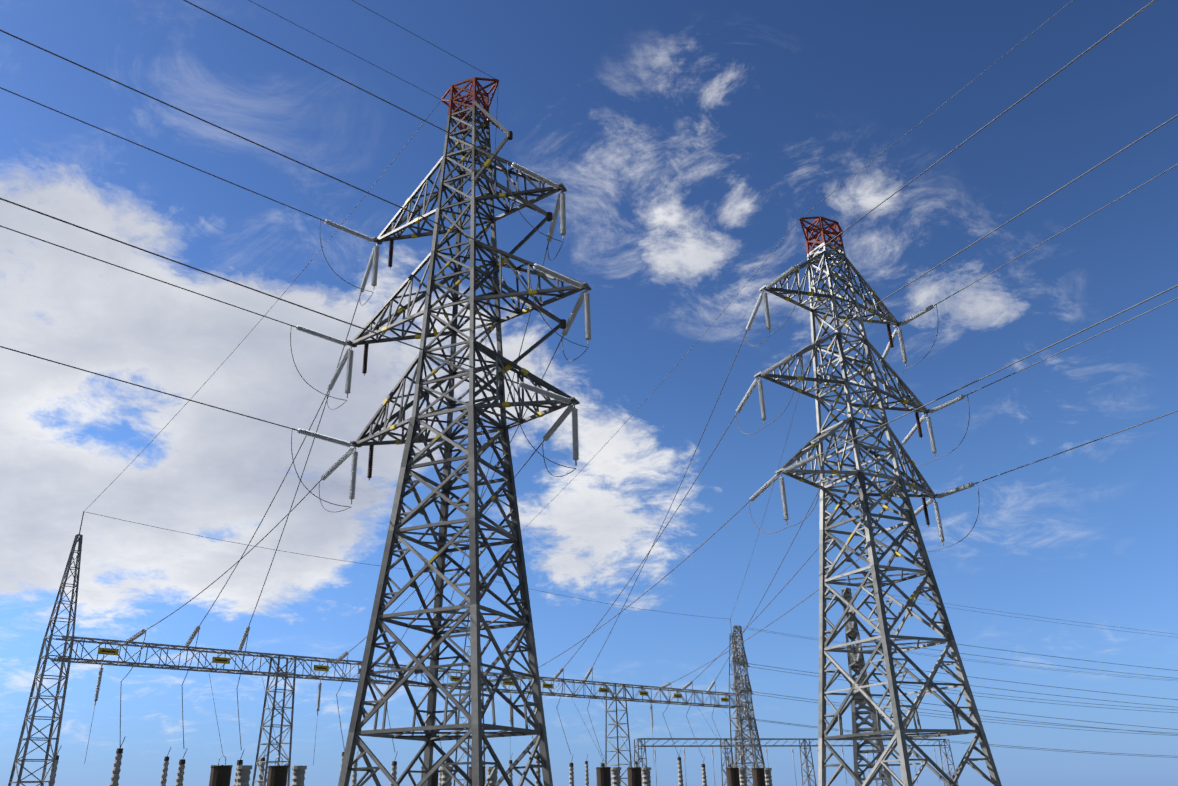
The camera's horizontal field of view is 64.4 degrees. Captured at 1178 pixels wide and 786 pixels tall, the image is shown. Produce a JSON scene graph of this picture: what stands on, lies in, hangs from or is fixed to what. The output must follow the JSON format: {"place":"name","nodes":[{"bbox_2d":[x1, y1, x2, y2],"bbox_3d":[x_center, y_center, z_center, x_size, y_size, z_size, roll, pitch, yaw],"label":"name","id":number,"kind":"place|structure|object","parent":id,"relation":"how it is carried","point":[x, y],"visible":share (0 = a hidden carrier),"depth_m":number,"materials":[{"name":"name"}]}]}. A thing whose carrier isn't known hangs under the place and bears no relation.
{"place":"outdoors","nodes":[
{"label":"outdoors","id":0,"kind":"place"},
{"bbox_2d":[0,0,1177,785],"label":"sky","id":1,"kind":"structure","parent":0,"point":[685,140],"materials":[{"name":"blue"}]},
{"label":"ground","id":2,"kind":"structure","parent":0,"visible":0},
{"bbox_2d":[8,511,754,785],"bbox_3d":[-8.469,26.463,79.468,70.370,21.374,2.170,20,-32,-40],"label":"gantry","id":3,"kind":"object","parent":2,"relation":"on","point":[64,658],"visible":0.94,"depth_m":66.19,"materials":[{"name":"metal"}]},
{"bbox_2d":[94,162,976,761],"bbox_3d":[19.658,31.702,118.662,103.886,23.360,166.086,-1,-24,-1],"label":"insulators","id":4,"kind":"object","parent":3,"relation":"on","point":[584,296],"visible":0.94,"depth_m":52.39,"materials":[{"name":"metal"}]},
{"bbox_2d":[0,0,1177,785],"bbox_3d":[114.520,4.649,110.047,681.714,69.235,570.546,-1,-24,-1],"label":"conductors","id":5,"kind":"object","parent":3,"relation":"on","point":[618,430],"visible":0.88,"depth_m":53.29,"materials":[{"name":"metal"}]},
{"bbox_2d":[48,737,772,785],"bbox_3d":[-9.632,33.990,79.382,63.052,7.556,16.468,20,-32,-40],"label":"substation equipment","id":6,"kind":"object","parent":2,"relation":"on","point":[220,775],"visible":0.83,"depth_m":70.98,"materials":[{"name":"metal"}]},
{"bbox_2d":[338,77,590,785],"bbox_3d":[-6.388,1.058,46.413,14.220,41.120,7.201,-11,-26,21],"label":"tower","id":7,"kind":"structure","parent":2,"relation":"on","point":[474,726],"depth_m":44.95,"materials":[{"name":"metal"}]},
{"bbox_2d":[472,100,565,396],"bbox_3d":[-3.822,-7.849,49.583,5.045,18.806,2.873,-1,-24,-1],"label":"tower outriggers","id":8,"kind":"object","parent":7,"relation":"attached to","point":[534,207],"visible":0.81,"depth_m":48.36,"materials":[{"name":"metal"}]},
{"bbox_2d":[731,625,764,785],"bbox_3d":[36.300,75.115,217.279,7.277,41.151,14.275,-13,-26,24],"label":"tower","id":9,"kind":"structure","parent":2,"relation":"on","point":[748,689],"depth_m":217.38,"materials":[{"name":"metal"}]},
{"bbox_2d":[634,738,958,785],"bbox_3d":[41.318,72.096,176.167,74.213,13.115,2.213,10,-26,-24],"label":"gantry","id":10,"kind":"object","parent":2,"relation":"on","point":[765,745],"visible":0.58,"depth_m":174.97,"materials":[{"name":"metal"}]},
{"bbox_2d":[841,587,892,785],"bbox_3d":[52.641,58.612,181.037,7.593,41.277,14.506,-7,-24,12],"label":"tower","id":11,"kind":"structure","parent":2,"relation":"on","point":[855,665],"depth_m":178.48,"materials":[{"name":"metal"}]},
{"bbox_2d":[754,216,1001,785],"bbox_3d":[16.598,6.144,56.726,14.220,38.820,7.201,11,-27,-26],"label":"tower","id":12,"kind":"structure","parent":2,"relation":"on","point":[898,482],"depth_m":55.48,"materials":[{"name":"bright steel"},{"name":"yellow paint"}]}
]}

